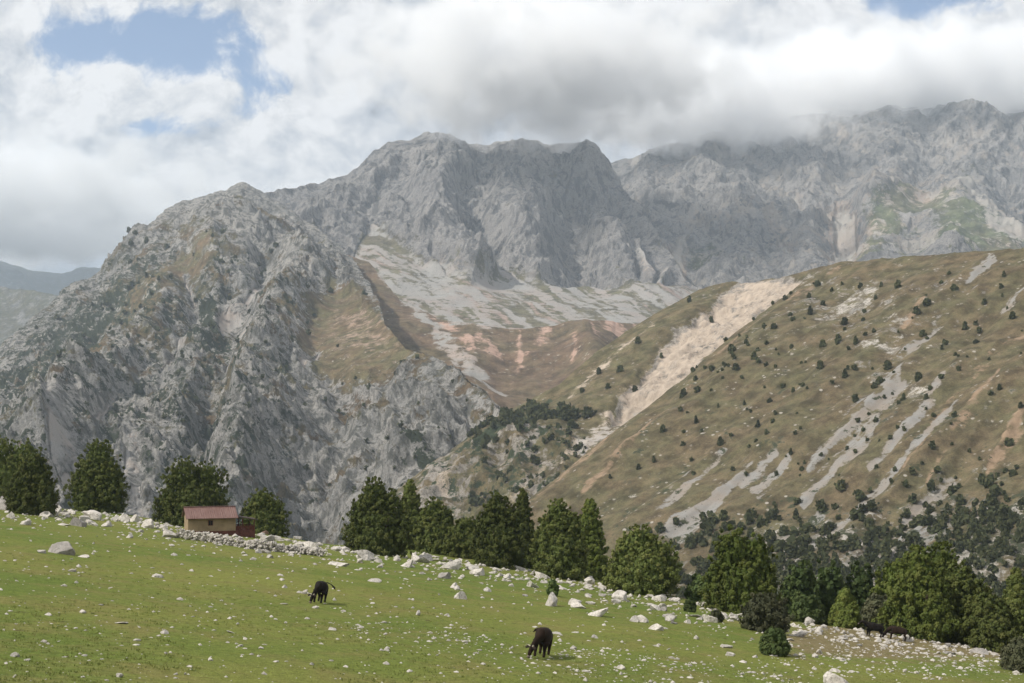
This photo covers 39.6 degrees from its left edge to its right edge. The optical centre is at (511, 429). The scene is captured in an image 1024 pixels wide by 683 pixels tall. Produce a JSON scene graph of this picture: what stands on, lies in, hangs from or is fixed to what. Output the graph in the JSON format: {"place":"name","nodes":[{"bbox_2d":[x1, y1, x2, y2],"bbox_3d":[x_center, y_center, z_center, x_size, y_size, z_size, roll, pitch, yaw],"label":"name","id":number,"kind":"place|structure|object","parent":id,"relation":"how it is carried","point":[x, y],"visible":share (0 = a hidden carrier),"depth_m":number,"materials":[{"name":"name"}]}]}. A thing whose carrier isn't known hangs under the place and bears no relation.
{"place":"outdoors","nodes":[
{"label":"outdoors","id":0,"kind":"place"},
{"bbox_2d":[0,286,57,346],"bbox_3d":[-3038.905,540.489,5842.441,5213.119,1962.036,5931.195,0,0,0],"label":"side valley hill","id":1,"kind":"structure","parent":0,"point":[19,308],"depth_m":4115.19,"materials":[{"name":"grey stone"}]},
{"bbox_2d":[0,261,100,294],"bbox_3d":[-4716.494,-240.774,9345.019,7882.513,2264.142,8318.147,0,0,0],"label":"ridge","id":2,"kind":"structure","parent":0,"point":[14,277],"depth_m":7816.23,"materials":[{"name":"grey stone"}]},
{"bbox_2d":[0,182,499,544],"bbox_3d":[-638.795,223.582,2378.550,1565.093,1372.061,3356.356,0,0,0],"label":"crag mountain","id":3,"kind":"structure","parent":0,"point":[280,434],"depth_m":1352.50,"materials":[{"name":"grey stone"}]},
{"bbox_2d":[6,226,586,539],"bbox_3d":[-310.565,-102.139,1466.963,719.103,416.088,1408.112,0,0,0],"label":"crag scrub","id":4,"kind":"object","parent":3,"relation":"on","point":[492,420],"visible":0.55,"depth_m":1114.78,"materials":[{"name":"green plant"}]},
{"bbox_2d":[266,131,697,328],"bbox_3d":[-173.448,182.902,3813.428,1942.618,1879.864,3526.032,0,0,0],"label":"massif","id":5,"kind":"structure","parent":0,"point":[521,233],"depth_m":2976.34,"materials":[{"name":"grey stone"}]},
{"bbox_2d":[346,254,638,408],"bbox_3d":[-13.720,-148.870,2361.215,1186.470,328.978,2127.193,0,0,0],"label":"moraine terrace","id":6,"kind":"structure","parent":0,"point":[509,368],"depth_m":1658.79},
{"bbox_2d":[0,509,1023,682],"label":"meadow","id":7,"kind":"structure","parent":0,"point":[356,597],"depth_m":70.46,"materials":[{"name":"green plant"}]},
{"bbox_2d":[0,435,50,496],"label":"juniper","id":8,"kind":"object","parent":7,"relation":"on","point":[11,459],"visible":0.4,"depth_m":176.78,"materials":[{"name":"green plant"}]},
{"bbox_2d":[0,452,60,514],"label":"juniper","id":9,"kind":"object","parent":7,"relation":"on","point":[30,489],"visible":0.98,"depth_m":142.44,"materials":[{"name":"green plant"}]},
{"bbox_2d":[48,541,74,555],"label":"boulder","id":10,"kind":"object","parent":7,"relation":"on","point":[64,547],"visible":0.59,"depth_m":89.37,"materials":[{"name":"grey stone"}]},
{"bbox_2d":[70,517,86,526],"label":"stone","id":11,"kind":"object","parent":7,"relation":"on","point":[75,521],"visible":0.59,"depth_m":131.60,"materials":[{"name":"grey stone"}]},
{"bbox_2d":[83,510,101,519],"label":"stone","id":12,"kind":"object","parent":7,"relation":"on","point":[94,515],"visible":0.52,"depth_m":147.66,"materials":[{"name":"stone"}]},
{"bbox_2d":[61,438,129,512],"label":"juniper","id":13,"kind":"object","parent":7,"relation":"on","point":[97,481],"visible":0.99,"depth_m":173.32,"materials":[{"name":"green plant"}]},
{"bbox_2d":[118,514,129,521],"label":"stone","id":14,"kind":"object","parent":7,"relation":"on","point":[124,517],"visible":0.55,"depth_m":154.57,"materials":[{"name":"stone"}]},
{"bbox_2d":[141,519,153,528],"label":"boulder","id":15,"kind":"object","parent":7,"relation":"on","point":[148,523],"visible":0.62,"depth_m":143.54,"materials":[{"name":"stone"}]},
{"bbox_2d":[163,529,176,537],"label":"boulder","id":16,"kind":"object","parent":7,"relation":"on","point":[168,533],"visible":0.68,"depth_m":133.18,"materials":[{"name":"stone"}]},
{"bbox_2d":[151,455,230,526],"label":"juniper","id":17,"kind":"object","parent":7,"relation":"on","point":[200,486],"visible":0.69,"depth_m":166.46,"materials":[{"name":"green plant"}]},
{"bbox_2d":[181,506,257,537],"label":"hut","id":18,"kind":"object","parent":7,"relation":"on","point":[217,519],"visible":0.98,"depth_m":148.08,"materials":[{"name":"paint"}]},
{"bbox_2d":[175,528,324,556],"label":"stone wall","id":19,"kind":"structure","parent":7,"relation":"on","point":[228,541],"depth_m":128.01,"materials":[{"name":"stone"}]},
{"bbox_2d":[237,487,291,537],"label":"juniper","id":20,"kind":"object","parent":7,"relation":"on","point":[264,509],"visible":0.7,"depth_m":167.48,"materials":[{"name":"green plant"}]},
{"bbox_2d":[308,581,335,602],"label":"cow","id":21,"kind":"object","parent":7,"relation":"on","point":[320,589],"visible":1,"depth_m":75.31},
{"bbox_2d":[328,561,349,566],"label":"boulder","id":22,"kind":"object","parent":7,"relation":"on","point":[338,564],"visible":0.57,"depth_m":117.20,"materials":[{"name":"stone"}]},
{"bbox_2d":[356,550,374,560],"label":"boulder","id":23,"kind":"object","parent":7,"relation":"on","point":[367,555],"visible":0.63,"depth_m":127.75,"materials":[{"name":"stone"}]},
{"bbox_2d":[341,476,414,556],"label":"juniper","id":24,"kind":"object","parent":7,"relation":"on","point":[377,524],"visible":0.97,"depth_m":145.10,"materials":[{"name":"green plant"}]},
{"bbox_2d":[401,479,422,549],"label":"juniper","id":25,"kind":"object","parent":7,"relation":"on","point":[413,504],"visible":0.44,"depth_m":168.88,"materials":[{"name":"green plant"}]},
{"bbox_2d":[412,496,455,554],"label":"juniper","id":26,"kind":"object","parent":7,"relation":"on","point":[435,519],"visible":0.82,"depth_m":164.28,"materials":[{"name":"green plant"}]},
{"bbox_2d":[438,572,450,578],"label":"stone","id":27,"kind":"object","parent":7,"relation":"on","point":[445,575],"visible":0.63,"depth_m":117.72,"materials":[{"name":"grey stone"}]},
{"bbox_2d":[440,558,461,569],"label":"stone","id":28,"kind":"object","parent":7,"relation":"on","point":[455,564],"visible":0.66,"depth_m":131.66,"materials":[{"name":"stone"}]},
{"bbox_2d":[442,516,476,558],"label":"juniper","id":29,"kind":"object","parent":7,"relation":"on","point":[458,541],"visible":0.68,"depth_m":159.28,"materials":[{"name":"green plant"}]},
{"bbox_2d":[454,591,466,599],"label":"stone","id":30,"kind":"object","parent":7,"relation":"on","point":[461,595],"visible":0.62,"depth_m":92.45,"materials":[{"name":"stone"}]},
{"bbox_2d":[469,567,484,575],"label":"stone","id":31,"kind":"object","parent":7,"relation":"on","point":[480,571],"visible":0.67,"depth_m":127.42,"materials":[{"name":"stone"}]},
{"bbox_2d":[469,490,529,569],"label":"juniper","id":32,"kind":"object","parent":7,"relation":"on","point":[500,538],"visible":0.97,"depth_m":148.28,"materials":[{"name":"green plant"}]},
{"bbox_2d":[0,509,1023,682],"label":"scattered stones","id":33,"kind":"object","parent":7,"relation":"on","point":[814,655],"visible":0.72,"depth_m":89.21,"materials":[{"name":"stone"}]},
{"bbox_2d":[516,487,535,568],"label":"juniper","id":34,"kind":"object","parent":7,"relation":"on","point":[524,504],"visible":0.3,"depth_m":159.14,"materials":[{"name":"green plant"}]},
{"bbox_2d":[525,627,552,657],"bbox_3d":[1.152,8.987,60.411,1.034,1.245,2.631,6,-2,11],"label":"cow","id":35,"kind":"object","parent":7,"relation":"on","point":[543,637],"visible":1,"depth_m":59.87},
{"bbox_2d":[545,592,557,606],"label":"boulder","id":36,"kind":"object","parent":7,"relation":"on","point":[552,600],"visible":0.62,"depth_m":94.39,"materials":[{"name":"stone"}]},
{"bbox_2d":[546,578,558,595],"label":"bush","id":37,"kind":"object","parent":7,"relation":"on","point":[553,586],"visible":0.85,"depth_m":106.27,"materials":[{"name":"green plant"}]},
{"bbox_2d":[526,498,589,580],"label":"juniper","id":38,"kind":"object","parent":7,"relation":"on","point":[558,546],"visible":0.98,"depth_m":138.26,"materials":[{"name":"green plant"}]},
{"bbox_2d":[570,601,585,608],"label":"stone","id":39,"kind":"object","parent":7,"relation":"on","point":[576,604],"visible":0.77,"depth_m":95.07,"materials":[{"name":"stone"}]},
{"bbox_2d":[579,498,610,580],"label":"juniper","id":40,"kind":"object","parent":7,"relation":"on","point":[597,560],"visible":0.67,"depth_m":150.87,"materials":[{"name":"green plant"}]},
{"bbox_2d":[588,607,607,616],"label":"boulder","id":41,"kind":"object","parent":7,"relation":"on","point":[599,613],"visible":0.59,"depth_m":88.79,"materials":[{"name":"stone"}]},
{"bbox_2d":[611,590,626,600],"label":"boulder","id":42,"kind":"object","parent":7,"relation":"on","point":[620,594],"visible":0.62,"depth_m":114.38,"materials":[{"name":"stone"}]},
{"bbox_2d":[601,523,682,596],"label":"juniper","id":43,"kind":"object","parent":7,"relation":"on","point":[642,561],"visible":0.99,"depth_m":126.49,"materials":[{"name":"green plant"}]},
{"bbox_2d":[648,624,663,630],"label":"boulder","id":44,"kind":"object","parent":7,"relation":"on","point":[656,627],"visible":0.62,"depth_m":81.63,"materials":[{"name":"stone"}]},
{"bbox_2d":[651,595,666,600],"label":"stone","id":45,"kind":"object","parent":7,"relation":"on","point":[660,597],"visible":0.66,"depth_m":119.91,"materials":[{"name":"stone"}]},
{"bbox_2d":[683,597,696,612],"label":"bush","id":46,"kind":"object","parent":7,"relation":"on","point":[690,605],"visible":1,"depth_m":107.56,"materials":[{"name":"green plant"}]},
{"bbox_2d":[683,573,706,601],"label":"bush","id":47,"kind":"object","parent":7,"relation":"on","point":[696,584],"visible":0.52,"depth_m":127.29,"materials":[{"name":"green plant"}]},
{"bbox_2d":[702,614,717,622],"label":"stone","id":48,"kind":"object","parent":7,"relation":"on","point":[707,618],"visible":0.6,"depth_m":97.41,"materials":[{"name":"stone"}]},
{"bbox_2d":[708,609,724,622],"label":"bush","id":49,"kind":"object","parent":7,"relation":"on","point":[718,614],"visible":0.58,"depth_m":98.48,"materials":[{"name":"plant"}]},
{"bbox_2d":[697,524,783,613],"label":"juniper","id":50,"kind":"object","parent":7,"relation":"on","point":[740,569],"visible":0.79,"depth_m":115.08,"materials":[{"name":"green plant"}]},
{"bbox_2d":[736,592,794,633],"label":"bush","id":51,"kind":"object","parent":7,"relation":"on","point":[763,612],"visible":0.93,"depth_m":91.11,"materials":[{"name":"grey plant"}]},
{"bbox_2d":[758,626,791,656],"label":"bush","id":52,"kind":"object","parent":7,"relation":"on","point":[774,641],"visible":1,"depth_m":74.79,"materials":[{"name":"green plant"}]},
{"bbox_2d":[779,559,821,605],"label":"tree","id":53,"kind":"object","parent":7,"relation":"on","point":[799,581],"visible":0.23,"depth_m":119.44,"materials":[{"name":"green plant"}]},
{"bbox_2d":[785,594,825,624],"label":"bush","id":54,"kind":"object","parent":7,"relation":"on","point":[802,607],"visible":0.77,"depth_m":113.22,"materials":[{"name":"green plant"}]},
{"bbox_2d":[811,558,849,625],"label":"tree","id":55,"kind":"object","parent":7,"relation":"on","point":[828,585],"visible":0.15,"depth_m":121.28,"materials":[{"name":"green plant"}]},
{"bbox_2d":[823,671,848,682],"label":"boulder","id":56,"kind":"object","parent":7,"relation":"on","point":[829,677],"visible":1,"depth_m":62.78,"materials":[{"name":"stone"}]},
{"bbox_2d":[828,587,863,628],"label":"juniper","id":57,"kind":"object","parent":7,"relation":"on","point":[844,612],"visible":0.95,"depth_m":110.64,"materials":[{"name":"green plant"}]},
{"bbox_2d":[845,560,879,613],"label":"tree","id":58,"kind":"object","parent":7,"relation":"on","point":[861,585],"visible":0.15,"depth_m":121.65,"materials":[{"name":"green plant"}]},
{"bbox_2d":[858,620,886,636],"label":"cow","id":59,"kind":"object","parent":7,"relation":"on","point":[870,626],"visible":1,"depth_m":101.76},
{"bbox_2d":[860,592,890,631],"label":"bush","id":60,"kind":"object","parent":7,"relation":"on","point":[872,605],"visible":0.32,"depth_m":114.48,"materials":[{"name":"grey plant"}]},
{"bbox_2d":[870,558,900,599],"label":"juniper","id":61,"kind":"object","parent":7,"relation":"on","point":[889,581],"visible":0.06,"depth_m":117.39,"materials":[{"name":"green plant"}]},
{"bbox_2d":[883,626,910,640],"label":"cow","id":62,"kind":"object","parent":7,"relation":"on","point":[897,630],"visible":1,"depth_m":102.25},
{"bbox_2d":[871,544,963,642],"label":"juniper","id":63,"kind":"object","parent":7,"relation":"on","point":[920,606],"visible":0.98,"depth_m":106.60,"materials":[{"name":"green plant"}]},
{"bbox_2d":[926,540,961,580],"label":"juniper","id":64,"kind":"object","parent":7,"relation":"on","point":[938,559],"visible":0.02,"depth_m":116.96,"materials":[{"name":"green plant"}]},
{"bbox_2d":[937,559,992,644],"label":"juniper","id":65,"kind":"object","parent":7,"relation":"on","point":[963,585],"visible":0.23,"depth_m":108.81,"materials":[{"name":"green plant"}]},
{"bbox_2d":[969,648,988,654],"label":"stone","id":66,"kind":"object","parent":7,"relation":"on","point":[979,650],"visible":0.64,"depth_m":99.10,"materials":[{"name":"white stone"}]},
{"bbox_2d":[959,586,1020,652],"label":"juniper","id":67,"kind":"object","parent":7,"relation":"on","point":[988,623],"visible":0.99,"depth_m":104.44,"materials":[{"name":"green plant"}]},
{"bbox_2d":[999,636,1023,672],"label":"bush","id":68,"kind":"object","parent":7,"relation":"on","point":[1011,657],"visible":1,"depth_m":86.18,"materials":[{"name":"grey plant"}]},
{"bbox_2d":[1001,567,1023,638],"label":"juniper","id":69,"kind":"object","parent":7,"relation":"on","point":[1013,595],"visible":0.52,"depth_m":105.46,"materials":[{"name":"green plant"}]},
{"bbox_2d":[0,0,1023,273],"label":"sky","id":70,"kind":"structure","parent":0,"point":[115,114],"materials":[{"name":"white"}]},
{"bbox_2d":[392,261,859,524],"bbox_3d":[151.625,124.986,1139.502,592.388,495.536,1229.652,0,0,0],"label":"spur hill","id":71,"kind":"structure","parent":0,"point":[683,336],"depth_m":943.13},
{"bbox_2d":[499,406,513,419],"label":"hillside bush","id":72,"kind":"object","parent":71,"relation":"on","point":[505,411],"visible":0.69,"depth_m":964.21,"materials":[{"name":"green plant"}]},
{"bbox_2d":[507,412,518,423],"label":"hillside bush","id":73,"kind":"object","parent":71,"relation":"on","point":[513,418],"visible":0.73,"depth_m":935.56,"materials":[{"name":"green plant"}]},
{"bbox_2d":[525,402,544,415],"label":"hillside bush","id":74,"kind":"object","parent":71,"relation":"on","point":[537,406],"visible":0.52,"depth_m":948.32,"materials":[{"name":"green plant"}]},
{"bbox_2d":[541,408,554,419],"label":"hillside bush","id":75,"kind":"object","parent":71,"relation":"on","point":[549,412],"visible":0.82,"depth_m":915.10,"materials":[{"name":"green plant"}]},
{"bbox_2d":[554,409,569,420],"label":"hillside bush","id":76,"kind":"object","parent":71,"relation":"on","point":[565,417],"visible":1,"depth_m":909.29,"materials":[{"name":"green plant"}]},
{"bbox_2d":[567,419,578,428],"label":"hillside bush","id":77,"kind":"object","parent":71,"relation":"on","point":[571,423],"visible":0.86,"depth_m":894.68,"materials":[{"name":"green plant"}]},
{"bbox_2d":[570,406,580,419],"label":"hillside bush","id":78,"kind":"object","parent":71,"relation":"on","point":[576,412],"visible":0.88,"depth_m":915.01,"materials":[{"name":"green plant"}]},
{"bbox_2d":[581,406,597,418],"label":"hillside bush","id":79,"kind":"object","parent":71,"relation":"on","point":[587,412],"visible":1,"depth_m":910.88,"materials":[{"name":"green plant"}]},
{"bbox_2d":[528,248,1023,598],"bbox_3d":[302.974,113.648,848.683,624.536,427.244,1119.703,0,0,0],"label":"hillside","id":80,"kind":"structure","parent":0,"point":[666,487],"depth_m":643.89,"materials":[{"name":"brown soil"}]},
{"bbox_2d":[746,507,759,517],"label":"hillside bush","id":81,"kind":"object","parent":80,"relation":"on","point":[753,513],"visible":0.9,"depth_m":567.91,"materials":[{"name":"green plant"}]},
{"bbox_2d":[764,509,778,519],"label":"hillside bush","id":82,"kind":"object","parent":80,"relation":"on","point":[772,514],"visible":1,"depth_m":559.72,"materials":[{"name":"green plant"}]},
{"bbox_2d":[772,539,783,551],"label":"hillside juniper","id":83,"kind":"object","parent":80,"relation":"on","point":[778,544],"visible":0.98,"depth_m":526.94,"materials":[{"name":"green plant"}]},
{"bbox_2d":[777,525,789,535],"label":"hillside bush","id":84,"kind":"object","parent":80,"relation":"on","point":[783,530],"visible":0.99,"depth_m":542.45,"materials":[{"name":"green plant"}]},
{"bbox_2d":[785,549,799,558],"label":"hillside bush","id":85,"kind":"object","parent":80,"relation":"on","point":[790,555],"visible":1,"depth_m":518.46,"materials":[{"name":"green plant"}]},
{"bbox_2d":[814,536,827,546],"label":"hillside juniper","id":86,"kind":"object","parent":80,"relation":"on","point":[820,540],"visible":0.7,"depth_m":520.22,"materials":[{"name":"green plant"}]},
{"bbox_2d":[817,525,828,535],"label":"hillside bush","id":87,"kind":"object","parent":80,"relation":"on","point":[823,530],"visible":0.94,"depth_m":533.80,"materials":[{"name":"green plant"}]},
{"bbox_2d":[824,521,836,531],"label":"hillside juniper","id":88,"kind":"object","parent":80,"relation":"on","point":[830,526],"visible":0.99,"depth_m":534.83,"materials":[{"name":"green plant"}]},
{"bbox_2d":[647,280,1023,597],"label":"hillside scrub","id":89,"kind":"object","parent":80,"relation":"on","point":[878,545],"visible":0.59,"depth_m":524.94,"materials":[{"name":"green plant"}]},
{"bbox_2d":[836,540,848,551],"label":"hillside bush","id":90,"kind":"object","parent":80,"relation":"on","point":[843,545],"visible":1,"depth_m":514.58,"materials":[{"name":"green plant"}]},
{"bbox_2d":[852,489,867,501],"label":"hillside bush","id":91,"kind":"object","parent":80,"relation":"on","point":[860,495],"visible":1,"depth_m":552.25,"materials":[{"name":"green plant"}]},
{"bbox_2d":[865,499,879,510],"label":"hillside bush","id":92,"kind":"object","parent":80,"relation":"on","point":[870,505],"visible":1,"depth_m":537.38,"materials":[{"name":"green plant"}]},
{"bbox_2d":[895,541,906,551],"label":"hillside juniper","id":93,"kind":"object","parent":80,"relation":"on","point":[901,546],"visible":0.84,"depth_m":503.01,"materials":[{"name":"green plant"}]},
{"bbox_2d":[904,534,912,545],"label":"hillside juniper","id":94,"kind":"object","parent":80,"relation":"on","point":[908,541],"visible":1,"depth_m":506.60,"materials":[{"name":"green plant"}]},
{"bbox_2d":[907,493,916,502],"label":"hillside bush","id":95,"kind":"object","parent":80,"relation":"on","point":[912,498],"visible":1,"depth_m":539.33,"materials":[{"name":"green plant"}]},
{"bbox_2d":[908,517,918,528],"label":"hillside juniper","id":96,"kind":"object","parent":80,"relation":"on","point":[914,522],"visible":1,"depth_m":522.86,"materials":[{"name":"green plant"}]},
{"bbox_2d":[954,541,964,552],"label":"hillside bush","id":97,"kind":"object","parent":80,"relation":"on","point":[959,546],"visible":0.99,"depth_m":485.18,"materials":[{"name":"green plant"}]},
{"bbox_2d":[955,494,965,503],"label":"hillside juniper","id":98,"kind":"object","parent":80,"relation":"on","point":[960,498],"visible":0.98,"depth_m":531.42,"materials":[{"name":"green plant"}]},
{"bbox_2d":[963,539,976,549],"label":"hillside bush","id":99,"kind":"object","parent":80,"relation":"on","point":[967,544],"visible":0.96,"depth_m":485.54,"materials":[{"name":"green plant"}]},
{"bbox_2d":[978,473,985,484],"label":"hillside juniper","id":100,"kind":"object","parent":80,"relation":"on","point":[981,478],"visible":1,"depth_m":539.85,"materials":[{"name":"green plant"}]},
{"bbox_2d":[979,532,991,543],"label":"hillside bush","id":101,"kind":"object","parent":80,"relation":"on","point":[984,537],"visible":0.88,"depth_m":486.45,"materials":[{"name":"green plant"}]},
{"bbox_2d":[984,573,996,584],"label":"hillside juniper","id":102,"kind":"object","parent":80,"relation":"on","point":[991,578],"visible":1,"depth_m":461.10,"materials":[{"name":"green plant"}]},
{"bbox_2d":[985,552,995,562],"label":"hillside juniper","id":103,"kind":"object","parent":80,"relation":"on","point":[991,556],"visible":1,"depth_m":470.40,"materials":[{"name":"green plant"}]},
{"bbox_2d":[986,493,994,504],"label":"hillside juniper","id":104,"kind":"object","parent":80,"relation":"on","point":[990,500],"visible":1,"depth_m":516.74,"materials":[{"name":"green plant"}]},
{"bbox_2d":[987,512,994,521],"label":"hillside juniper","id":105,"kind":"object","parent":80,"relation":"on","point":[991,516],"visible":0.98,"depth_m":501.85,"materials":[{"name":"green plant"}]},
{"bbox_2d":[1004,545,1016,555],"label":"hillside bush","id":106,"kind":"object","parent":80,"relation":"on","point":[1010,552],"visible":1,"depth_m":471.48,"materials":[{"name":"green plant"}]},
{"bbox_2d":[1005,512,1016,522],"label":"hillside bush","id":107,"kind":"object","parent":80,"relation":"on","point":[1008,516],"visible":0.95,"depth_m":499.67,"materials":[{"name":"green plant"}]},
{"bbox_2d":[611,98,1023,317],"bbox_3d":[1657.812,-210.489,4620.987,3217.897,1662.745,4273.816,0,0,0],"label":"mountain","id":108,"kind":"structure","parent":0,"point":[773,197],"depth_m":3741.89,"materials":[{"name":"grey stone"}]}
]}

